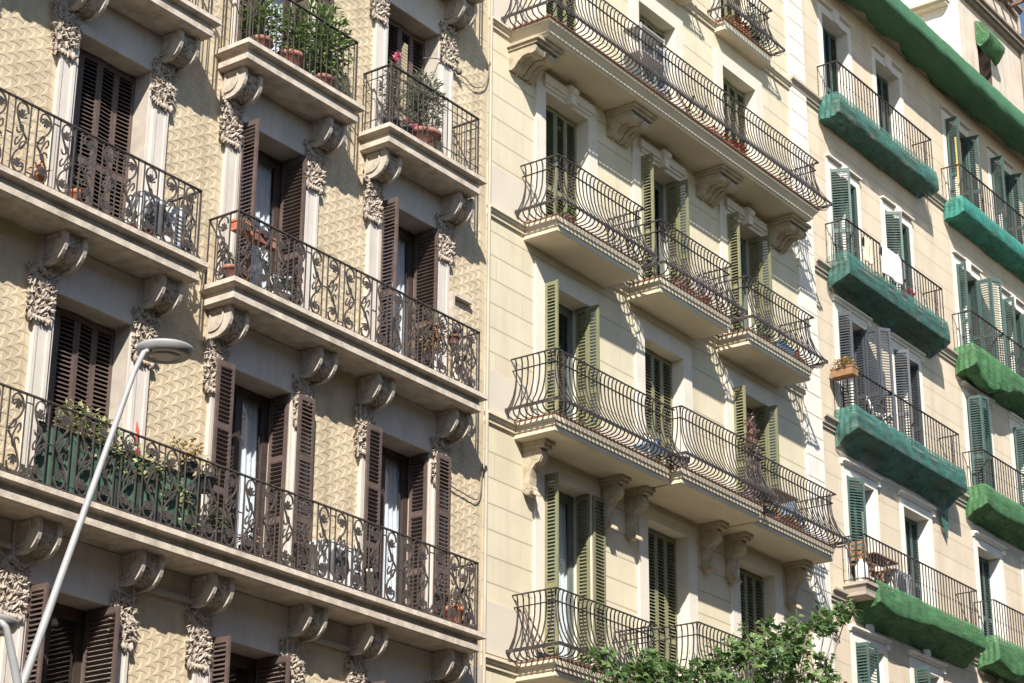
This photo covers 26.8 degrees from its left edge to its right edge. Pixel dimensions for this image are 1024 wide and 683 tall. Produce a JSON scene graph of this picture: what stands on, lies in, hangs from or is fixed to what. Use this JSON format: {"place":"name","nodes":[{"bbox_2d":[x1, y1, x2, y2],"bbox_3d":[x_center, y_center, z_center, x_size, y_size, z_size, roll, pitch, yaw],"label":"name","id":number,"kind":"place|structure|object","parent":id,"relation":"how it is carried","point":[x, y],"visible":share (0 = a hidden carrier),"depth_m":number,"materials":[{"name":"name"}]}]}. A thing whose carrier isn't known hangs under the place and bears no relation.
{"place":"outdoors","nodes":[
{"label":"outdoors","id":0,"kind":"place"},
{"bbox_2d":[271,274,294,298],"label":"potted plant","id":1,"kind":"object","parent":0,"point":[288,294],"visible":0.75,"depth_m":30.91,"materials":[{"name":"green plant"}]},
{"bbox_2d":[445,346,464,379],"bbox_3d":[-0.911,0.397,34.062,0.342,0.735,0.346,2,-22,-3],"label":"plant stand","id":2,"kind":"object","parent":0,"point":[455,364],"visible":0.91,"depth_m":34.05,"materials":[{"name":"white"}]},
{"bbox_2d":[633,443,666,463],"bbox_3d":[2.458,2.061,38.028,0.320,0.340,0.620,-15,-26,33],"label":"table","id":3,"kind":"object","parent":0,"point":[651,448],"visible":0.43,"depth_m":38.03,"materials":[{"name":"grey plastic"}]},
{"bbox_2d":[676,92,706,126],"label":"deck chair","id":4,"kind":"object","parent":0,"point":[690,107],"visible":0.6,"depth_m":42.34,"materials":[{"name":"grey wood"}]},
{"bbox_2d":[581,595,861,682],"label":"street tree","id":5,"kind":"object","parent":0,"point":[764,660],"visible":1,"depth_m":27.70,"materials":[{"name":"green plant"}]},
{"bbox_2d":[787,0,1023,682],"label":"apartment building","id":6,"kind":"structure","parent":0,"point":[968,290],"depth_m":50.21,"materials":[{"name":"paint"}]},
{"bbox_2d":[832,187,843,260],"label":"window shutter","id":7,"kind":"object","parent":6,"relation":"in","point":[832,187],"depth_m":49.16,"materials":[{"name":"green wood"}]},
{"bbox_2d":[830,356,858,380],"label":"window box","id":8,"kind":"object","parent":6,"relation":"hanging from","point":[842,372],"visible":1,"depth_m":45.73,"materials":[{"name":"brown wood"}]},
{"bbox_2d":[840,329,851,404],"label":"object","id":9,"kind":"structure","parent":6,"relation":"in","point":[840,329],"depth_m":47.91,"materials":[{"name":"grey wood"}]},
{"bbox_2d":[855,559,868,580],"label":"water jug","id":10,"kind":"object","parent":6,"relation":"on","point":[861,572],"visible":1,"depth_m":44.31,"materials":[{"name":"white plastic"}]},
{"bbox_2d":[857,653,866,680],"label":"french window","id":11,"kind":"structure","parent":6,"relation":"in","point":[857,653],"depth_m":45.23,"materials":[{"name":"green wood"}]},
{"bbox_2d":[847,540,878,583],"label":"chair","id":12,"kind":"object","parent":6,"relation":"on","point":[858,552],"visible":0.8,"depth_m":44.58,"materials":[{"name":"brown wood"}]},
{"bbox_2d":[862,234,872,264],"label":"cloth","id":13,"kind":"object","parent":6,"relation":"hanging from","point":[868,254],"visible":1,"depth_m":47.78,"materials":[{"name":"fabric"}]},
{"bbox_2d":[863,559,890,590],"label":"chair","id":14,"kind":"object","parent":6,"relation":"on","point":[879,575],"visible":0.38,"depth_m":45.34,"materials":[{"name":"brown wood"}]},
{"bbox_2d":[818,91,938,196],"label":"safety net","id":15,"kind":"object","parent":6,"relation":"attached to","point":[826,111],"visible":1,"depth_m":49.66,"materials":[{"name":"fabric"}]},
{"bbox_2d":[860,552,898,587],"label":"table","id":16,"kind":"object","parent":6,"relation":"on","point":[888,559],"visible":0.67,"depth_m":45.21,"materials":[{"name":"brown wood"}]},
{"bbox_2d":[866,396,892,428],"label":"chair","id":17,"kind":"object","parent":6,"relation":"on","point":[879,414],"visible":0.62,"depth_m":46.95,"materials":[{"name":"white plastic"}]},
{"bbox_2d":[827,250,950,358],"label":"safety net","id":18,"kind":"object","parent":6,"relation":"attached to","point":[876,291],"visible":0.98,"depth_m":48.31,"materials":[{"name":"fabric"}]},
{"bbox_2d":[886,227,896,286],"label":"window shutter","id":19,"kind":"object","parent":6,"relation":"in","point":[886,227],"depth_m":51.26,"materials":[{"name":"green wood"}]},
{"bbox_2d":[880,244,903,285],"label":"towel","id":20,"kind":"object","parent":6,"relation":"hanging from","point":[892,266],"visible":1,"depth_m":48.57,"materials":[{"name":"fabric"}]},
{"bbox_2d":[885,568,911,594],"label":"air conditioner","id":21,"kind":"object","parent":6,"relation":"on","point":[900,581],"visible":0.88,"depth_m":45.70,"materials":[{"name":"white plastic"}]},
{"bbox_2d":[895,366,904,433],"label":"french window","id":22,"kind":"structure","parent":6,"relation":"in","point":[895,366],"depth_m":49.89,"materials":[{"name":"grey wood"}]},
{"bbox_2d":[834,404,967,537],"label":"safety net","id":23,"kind":"object","parent":6,"relation":"attached to","point":[893,467],"visible":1,"depth_m":47.30,"materials":[{"name":"fabric"}]},
{"bbox_2d":[856,579,985,668],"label":"safety net","id":24,"kind":"object","parent":6,"relation":"attached to","point":[930,628],"visible":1,"depth_m":46.19,"materials":[{"name":"green fabric"}]},
{"bbox_2d":[843,0,1023,156],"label":"safety net","id":25,"kind":"object","parent":6,"relation":"attached to","point":[945,66],"visible":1,"depth_m":53.78,"materials":[{"name":"fabric"}]},
{"bbox_2d":[954,137,961,194],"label":"board","id":26,"kind":"object","parent":6,"relation":"on","point":[956,148],"visible":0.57,"depth_m":54.02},
{"bbox_2d":[957,280,965,344],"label":"window shutter","id":27,"kind":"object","parent":6,"relation":"in","point":[957,280],"depth_m":54.01,"materials":[{"name":"green wood"}]},
{"bbox_2d":[943,195,1023,281],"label":"safety net","id":28,"kind":"object","parent":6,"relation":"attached to","point":[1013,260],"visible":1,"depth_m":54.18,"materials":[{"name":"fabric"}]},
{"bbox_2d":[954,342,1023,418],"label":"safety net","id":29,"kind":"object","parent":6,"relation":"attached to","point":[982,369],"visible":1,"depth_m":52.02,"materials":[{"name":"green fabric"}]},
{"bbox_2d":[974,21,1004,65],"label":"awning","id":30,"kind":"object","parent":6,"relation":"attached to","point":[993,48],"visible":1,"depth_m":57.78,"materials":[{"name":"green fabric"}]},
{"bbox_2d":[965,483,1023,549],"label":"safety net","id":31,"kind":"object","parent":6,"relation":"attached to","point":[991,518],"visible":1,"depth_m":50.75,"materials":[{"name":"green fabric"}]},
{"bbox_2d":[978,635,1023,682],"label":"safety net","id":32,"kind":"object","parent":6,"relation":"attached to","point":[991,654],"visible":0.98,"depth_m":49.04,"materials":[{"name":"green fabric"}]},
{"bbox_2d":[1015,0,1023,53],"label":"sky","id":33,"kind":"structure","parent":0,"point":[1021,16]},
{"label":"ground","id":34,"kind":"structure","parent":0,"visible":0},
{"bbox_2d":[0,0,488,682],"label":"apartment building","id":35,"kind":"structure","parent":34,"relation":"on","point":[326,402],"depth_m":30.58,"materials":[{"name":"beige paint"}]},
{"bbox_2d":[28,161,51,183],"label":"potted plant","id":36,"kind":"object","parent":35,"relation":"on","point":[40,178],"visible":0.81,"depth_m":27.39,"materials":[{"name":"ceramic"}]},
{"bbox_2d":[31,596,85,682],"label":"french window","id":37,"kind":"structure","parent":35,"relation":"in","point":[78,616],"depth_m":27.33,"materials":[{"name":"brown wood"}]},
{"bbox_2d":[67,174,84,200],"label":"potted plant","id":38,"kind":"object","parent":35,"relation":"on","point":[73,192],"visible":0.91,"depth_m":27.88,"materials":[{"name":"orange plant"}]},
{"bbox_2d":[54,317,108,438],"bbox_3d":[-5.884,0.991,28.093,0.082,2.848,1.336,-15,-26,33],"label":"french window","id":39,"kind":"structure","parent":35,"relation":"in","point":[63,321],"depth_m":28.53,"materials":[{"name":"brown wood"}]},
{"bbox_2d":[76,59,129,218],"bbox_3d":[-5.858,-2.602,29.532,0.082,2.848,1.336,-15,-26,33],"label":"french window","id":40,"kind":"structure","parent":35,"relation":"in","point":[109,75],"depth_m":29.90,"materials":[{"name":"brown wood"}]},
{"bbox_2d":[32,420,201,534],"bbox_3d":[-4.995,1.804,27.401,0.040,0.855,2.880,-15,-26,33],"label":"balcony screen","id":41,"kind":"object","parent":35,"relation":"on","point":[85,477],"visible":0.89,"depth_m":27.31,"materials":[{"name":"green fabric"}]},
{"bbox_2d":[53,399,200,529],"bbox_3d":[-4.935,1.635,27.641,0.446,1.348,2.672,-15,-26,33],"label":"climbing plant","id":42,"kind":"object","parent":35,"relation":"on","point":[104,497],"visible":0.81,"depth_m":27.39,"materials":[{"name":"green plant"}]},
{"bbox_2d":[135,421,139,456],"bbox_3d":[-4.920,1.750,28.105,0.066,1.481,0.103,-15,-26,33],"label":"parasol","id":43,"kind":"object","parent":35,"relation":"on","point":[137,430],"visible":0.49,"depth_m":28.26,"materials":[{"name":"red fabric"}]},
{"bbox_2d":[125,190,185,246],"bbox_3d":[-4.857,-1.569,29.231,0.326,0.700,0.840,-15,-26,33],"label":"air conditioner","id":44,"kind":"object","parent":35,"relation":"on","point":[165,223],"visible":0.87,"depth_m":29.09,"materials":[{"name":"white plastic"}]},
{"bbox_2d":[164,435,211,475],"bbox_3d":[-4.298,1.520,28.555,0.424,0.531,0.743,-15,-26,33],"label":"potted plant","id":45,"kind":"object","parent":35,"relation":"hanging from","point":[193,464],"visible":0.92,"depth_m":28.45,"materials":[{"name":"green plant"}]},
{"bbox_2d":[194,465,216,493],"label":"potted plant","id":46,"kind":"object","parent":35,"relation":"hanging from","point":[212,478],"visible":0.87,"depth_m":28.65,"materials":[{"name":"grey plant"}]},
{"bbox_2d":[200,507,229,543],"bbox_3d":[-3.960,2.517,28.819,0.397,0.601,0.473,-15,-26,33],"label":"potted plant","id":47,"kind":"object","parent":35,"relation":"on","point":[218,539],"visible":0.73,"depth_m":28.75,"materials":[{"name":"green plant"}]},
{"bbox_2d":[221,252,243,278],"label":"potted plant","id":48,"kind":"object","parent":35,"relation":"on","point":[230,266],"visible":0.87,"depth_m":30.13,"materials":[{"name":"orange plant"}]},
{"bbox_2d":[214,648,256,682],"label":"french window","id":49,"kind":"structure","parent":35,"relation":"in","point":[237,660],"depth_m":29.81,"materials":[{"name":"brown wood"}]},
{"bbox_2d":[231,214,252,237],"bbox_3d":[-3.838,-1.663,30.497,0.200,0.270,0.324,-15,-26,33],"label":"window box","id":50,"kind":"object","parent":35,"relation":"hanging from","point":[234,227],"visible":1,"depth_m":30.40,"materials":[{"name":"ceramic"}]},
{"bbox_2d":[236,523,259,553],"bbox_3d":[-3.589,2.727,29.251,0.417,0.537,0.430,-15,-26,33],"label":"potted plant","id":51,"kind":"object","parent":35,"relation":"on","point":[251,531],"visible":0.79,"depth_m":29.20,"materials":[{"name":"green plant"}]},
{"bbox_2d":[226,384,269,555],"bbox_3d":[-4.005,1.979,30.528,0.156,2.848,1.336,-15,-26,33],"label":"french window","id":52,"kind":"structure","parent":35,"relation":"in","point":[244,439],"depth_m":30.96,"materials":[{"name":"brown glass"}]},
{"bbox_2d":[240,142,282,291],"bbox_3d":[-3.978,-1.613,31.966,0.154,2.848,1.336,-15,-26,33],"label":"french window","id":53,"kind":"structure","parent":35,"relation":"in","point":[264,173],"depth_m":32.52,"materials":[{"name":"brown wood"}]},
{"bbox_2d":[239,0,284,48],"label":"potted plant","id":54,"kind":"object","parent":35,"relation":"on","point":[261,29],"visible":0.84,"depth_m":31.96,"materials":[{"name":"green plant"}]},
{"bbox_2d":[249,228,278,251],"bbox_3d":[-3.555,-1.501,30.823,0.198,0.275,0.504,-15,-26,33],"label":"window box","id":55,"kind":"object","parent":35,"relation":"hanging from","point":[263,241],"visible":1,"depth_m":30.72,"materials":[{"name":"ceramic"}]},
{"bbox_2d":[255,0,290,52],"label":"french window","id":56,"kind":"structure","parent":35,"relation":"in","point":[286,1],"depth_m":33.73,"materials":[{"name":"white wood"}]},
{"bbox_2d":[259,248,294,300],"bbox_3d":[-3.413,-0.863,31.180,0.516,0.912,0.424,0,-22,2],"label":"chair","id":57,"kind":"object","parent":35,"relation":"on","point":[284,278],"visible":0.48,"depth_m":31.08,"materials":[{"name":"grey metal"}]},
{"bbox_2d":[269,2,318,67],"bbox_3d":[-3.344,-4.582,32.553,0.674,1.266,0.914,-15,-26,33],"label":"potted plant","id":58,"kind":"object","parent":35,"relation":"on","point":[296,51],"visible":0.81,"depth_m":32.47,"materials":[{"name":"green plant"}]},
{"bbox_2d":[309,542,315,573],"bbox_3d":[-2.822,3.153,30.413,0.121,0.620,0.124,-15,-26,33],"label":"pipe","id":59,"kind":"object","parent":35,"relation":"on","point":[313,556],"visible":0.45,"depth_m":30.41,"materials":[{"name":"white plastic"}]},
{"bbox_2d":[296,0,355,86],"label":"potted plant","id":60,"kind":"object","parent":35,"relation":"on","point":[330,35],"visible":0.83,"depth_m":33.18,"materials":[{"name":"green plant"}]},
{"bbox_2d":[309,538,362,589],"bbox_3d":[-2.530,3.273,30.843,0.326,0.680,0.820,-15,-26,33],"label":"air conditioner","id":61,"kind":"object","parent":35,"relation":"on","point":[324,560],"visible":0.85,"depth_m":30.68,"materials":[{"name":"white plastic"}]},
{"bbox_2d":[366,568,373,592],"bbox_3d":[-2.077,3.582,31.336,0.121,0.520,0.124,-15,-26,33],"label":"pipe","id":62,"kind":"object","parent":35,"relation":"on","point":[371,574],"visible":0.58,"depth_m":31.35,"materials":[{"name":"white plastic"}]},
{"bbox_2d":[373,446,408,603],"bbox_3d":[-2.084,2.966,32.956,0.154,2.848,1.336,-15,-26,33],"label":"french window","id":63,"kind":"structure","parent":35,"relation":"in","point":[391,460],"depth_m":33.44,"materials":[{"name":"brown glass"}]},
{"bbox_2d":[377,51,409,125],"bbox_3d":[-1.901,-3.957,34.384,0.429,1.485,0.674,-15,-26,33],"label":"potted plant","id":64,"kind":"object","parent":35,"relation":"on","point":[396,55],"visible":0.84,"depth_m":34.34,"materials":[{"name":"green plant"}]},
{"bbox_2d":[381,219,414,357],"bbox_3d":[-2.058,-0.627,34.395,0.154,2.848,1.336,-15,-26,33],"label":"french window","id":65,"kind":"structure","parent":35,"relation":"in","point":[404,235],"depth_m":34.92,"materials":[{"name":"brown wood"}]},
{"bbox_2d":[386,25,419,126],"bbox_3d":[-2.004,-4.069,35.751,0.082,2.688,1.336,-15,-26,33],"label":"french window","id":66,"kind":"structure","parent":35,"relation":"in","point":[390,28],"depth_m":36.13,"materials":[{"name":"brown wood"}]},
{"bbox_2d":[398,115,416,133],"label":"potted plant","id":67,"kind":"object","parent":35,"relation":"on","point":[405,128],"visible":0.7,"depth_m":34.26,"materials":[{"name":"green plant"}]},
{"bbox_2d":[402,65,446,149],"bbox_3d":[-1.424,-3.735,35.066,0.697,1.586,0.949,-15,-26,33],"label":"potted plant","id":68,"kind":"object","parent":35,"relation":"on","point":[435,132],"visible":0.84,"depth_m":34.99,"materials":[{"name":"green plant"}]},
{"bbox_2d":[419,310,446,352],"bbox_3d":[-1.259,-0.175,33.773,0.492,0.805,0.491,12,-24,-26],"label":"potted plant","id":69,"kind":"object","parent":35,"relation":"hanging from","point":[436,336],"visible":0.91,"depth_m":33.70,"materials":[{"name":"plant"}]},
{"bbox_2d":[429,329,445,371],"bbox_3d":[-1.149,0.194,33.753,0.340,0.880,0.307,10,-24,-22],"label":"plant stand","id":70,"kind":"object","parent":35,"relation":"on","point":[435,352],"visible":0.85,"depth_m":33.73,"materials":[{"name":"white plastic"}]},
{"bbox_2d":[442,595,463,623],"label":"potted plant","id":71,"kind":"object","parent":35,"relation":"on","point":[455,606],"visible":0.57,"depth_m":32.69,"materials":[{"name":"orange plant"}]},
{"bbox_2d":[444,322,463,345],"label":"potted plant","id":72,"kind":"object","parent":35,"relation":"hanging from","point":[456,337],"visible":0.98,"depth_m":34.07,"materials":[{"name":"green plant"}]},
{"bbox_2d":[423,57,489,87],"bbox_3d":[-0.939,-4.778,36.717,0.019,0.694,1.836,-15,-26,33],"label":"cable","id":73,"kind":"object","parent":35,"relation":"attached to","point":[461,75],"visible":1,"depth_m":36.86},
{"bbox_2d":[451,463,482,499],"bbox_3d":[-0.741,2.154,34.304,0.021,0.672,0.912,-15,-26,33],"label":"cable","id":74,"kind":"object","parent":35,"relation":"attached to","point":[480,489],"visible":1,"depth_m":34.45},
{"bbox_2d":[481,0,850,682],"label":"apartment building","id":75,"kind":"structure","parent":34,"relation":"on","point":[611,342],"depth_m":39.62,"materials":[{"name":"paint"}]},
{"bbox_2d":[482,0,493,682],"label":"drainpipe","id":76,"kind":"object","parent":75,"relation":"attached to","point":[487,355],"visible":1,"depth_m":35.58,"materials":[{"name":"metal"}]},
{"bbox_2d":[516,605,546,658],"bbox_3d":[0.324,4.692,34.516,0.464,0.956,0.255,-15,-26,33],"label":"broom","id":77,"kind":"object","parent":75,"relation":"on","point":[540,652],"visible":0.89,"depth_m":34.39,"materials":[{"name":"grey wood"}]},
{"bbox_2d":[524,607,549,656],"bbox_3d":[0.442,4.752,34.665,0.464,0.956,0.255,-15,-26,33],"label":"broom","id":78,"kind":"object","parent":75,"relation":"on","point":[530,619],"visible":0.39,"depth_m":34.65,"materials":[{"name":"grey wood"}]},
{"bbox_2d":[546,0,570,28],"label":"french window","id":79,"kind":"structure","parent":75,"relation":"in","point":[550,4],"depth_m":40.84,"materials":[{"name":"green wood"}]},
{"bbox_2d":[546,111,571,214],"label":"french window","id":80,"kind":"structure","parent":75,"relation":"in","point":[548,114],"depth_m":39.46,"materials":[{"name":"green wood"}]},
{"bbox_2d":[549,298,572,419],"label":"french window","id":81,"kind":"structure","parent":75,"relation":"in","point":[564,311],"depth_m":38.25,"materials":[{"name":"green wood"}]},
{"bbox_2d":[548,486,573,661],"bbox_3d":[0.604,4.097,36.326,0.155,3.388,1.356,-15,-26,33],"label":"french window","id":82,"kind":"structure","parent":75,"relation":"in","point":[566,554],"depth_m":36.82,"materials":[{"name":"white glass"}]},
{"bbox_2d":[560,207,577,222],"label":"potted plant","id":83,"kind":"object","parent":75,"relation":"on","point":[570,212],"visible":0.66,"depth_m":37.51,"materials":[{"name":"green plant"}]},
{"bbox_2d":[622,22,665,96],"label":"shelf unit","id":84,"kind":"object","parent":75,"relation":"on","point":[649,31],"visible":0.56,"depth_m":41.34,"materials":[{"name":"grey metal"}]},
{"bbox_2d":[639,20,660,87],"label":"french window","id":85,"kind":"structure","parent":75,"relation":"in","point":[658,80],"depth_m":43.33,"materials":[{"name":"green wood"}]},
{"bbox_2d":[644,174,664,278],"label":"french window","id":86,"kind":"structure","parent":75,"relation":"in","point":[658,187],"depth_m":42.08,"materials":[{"name":"green wood"}]},
{"bbox_2d":[645,354,668,462],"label":"french window","id":87,"kind":"structure","parent":75,"relation":"in","point":[646,366],"depth_m":40.51,"materials":[{"name":"green wood"}]},
{"bbox_2d":[643,70,671,98],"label":"chair","id":88,"kind":"object","parent":75,"relation":"on","point":[666,90],"visible":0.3,"depth_m":41.46,"materials":[{"name":"grey metal"}]},
{"bbox_2d":[647,45,668,98],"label":"glass panel","id":89,"kind":"object","parent":75,"relation":"on","point":[660,49],"visible":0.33,"depth_m":42.36,"materials":[{"name":"glass"}]},
{"bbox_2d":[648,534,672,671],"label":"french window","id":90,"kind":"structure","parent":75,"relation":"in","point":[659,541],"depth_m":39.13,"materials":[{"name":"green wood"}]},
{"bbox_2d":[665,232,668,279],"bbox_3d":[2.891,-1.563,39.893,0.076,1.000,0.080,-15,-26,33],"label":"downlight pole","id":91,"kind":"object","parent":75,"relation":"on","point":[667,254],"visible":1,"depth_m":39.91,"materials":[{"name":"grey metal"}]},
{"bbox_2d":[672,451,689,466],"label":"potted plant","id":92,"kind":"object","parent":75,"relation":"on","point":[685,456],"visible":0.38,"depth_m":38.18,"materials":[{"name":"grey plant"}]},
{"bbox_2d":[672,275,697,295],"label":"flower trough","id":93,"kind":"object","parent":75,"relation":"on","point":[687,281],"visible":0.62,"depth_m":40.29,"materials":[{"name":"ceramic"}]},
{"bbox_2d":[692,271,714,303],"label":"potted plant","id":94,"kind":"object","parent":75,"relation":"on","point":[700,289],"visible":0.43,"depth_m":41.00,"materials":[{"name":"ceramic"}]},
{"bbox_2d":[723,85,741,151],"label":"french window","id":95,"kind":"structure","parent":75,"relation":"in","point":[724,86],"depth_m":45.71,"materials":[{"name":"green wood"}]},
{"bbox_2d":[729,138,750,158],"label":"flower trough","id":96,"kind":"object","parent":75,"relation":"on","point":[735,143],"visible":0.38,"depth_m":43.08,"materials":[{"name":"ceramic"}]},
{"bbox_2d":[731,231,748,329],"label":"window shutter","id":97,"kind":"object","parent":75,"relation":"in","point":[742,242],"depth_m":44.54,"materials":[{"name":"green wood"}]},
{"bbox_2d":[734,16,750,35],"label":"flower trough","id":98,"kind":"object","parent":75,"relation":"on","point":[740,22],"visible":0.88,"depth_m":45.61,"materials":[{"name":"ceramic"}]},
{"bbox_2d":[737,402,752,487],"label":"french window","id":99,"kind":"structure","parent":75,"relation":"in","point":[747,409],"depth_m":43.21,"materials":[{"name":"green wood"}]},
{"bbox_2d":[740,574,759,647],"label":"french window","id":100,"kind":"structure","parent":75,"relation":"in","point":[740,574],"depth_m":41.76,"materials":[{"name":"green wood"}]},
{"bbox_2d":[743,412,761,498],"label":"totem plant","id":101,"kind":"object","parent":75,"relation":"on","point":[751,433],"visible":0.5,"depth_m":41.34,"materials":[{"name":"green plant"}]},
{"bbox_2d":[744,3,764,42],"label":"potted plant","id":102,"kind":"object","parent":75,"relation":"on","point":[752,30],"visible":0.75,"depth_m":46.14,"materials":[{"name":"green plant"}]},
{"bbox_2d":[753,323,773,339],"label":"potted plant","id":103,"kind":"object","parent":75,"relation":"on","point":[766,331],"visible":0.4,"depth_m":42.60,"materials":[{"name":"green plant"}]},
{"bbox_2d":[759,488,798,520],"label":"table","id":104,"kind":"object","parent":75,"relation":"on","point":[783,499],"visible":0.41,"depth_m":41.71,"materials":[{"name":"grey"}]},
{"bbox_2d":[773,337,794,353],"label":"flower trough","id":105,"kind":"object","parent":75,"relation":"on","point":[784,345],"visible":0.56,"depth_m":43.10,"materials":[{"name":"blue plastic"}]},
{"bbox_2d":[774,512,802,529],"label":"flower trough","id":106,"kind":"object","parent":75,"relation":"on","point":[789,520],"visible":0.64,"depth_m":41.28,"materials":[{"name":"ceramic"}]},
{"bbox_2d":[782,502,807,533],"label":"chair","id":107,"kind":"object","parent":75,"relation":"on","point":[794,515],"visible":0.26,"depth_m":42.46,"materials":[{"name":"blue plastic"}]},
{"label":"road","id":108,"kind":"structure","parent":0,"visible":0},
{"bbox_2d":[0,338,192,682],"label":"street lamp","id":109,"kind":"object","parent":108,"relation":"on","point":[164,351],"visible":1,"depth_m":16.45,"materials":[{"name":"metal"}]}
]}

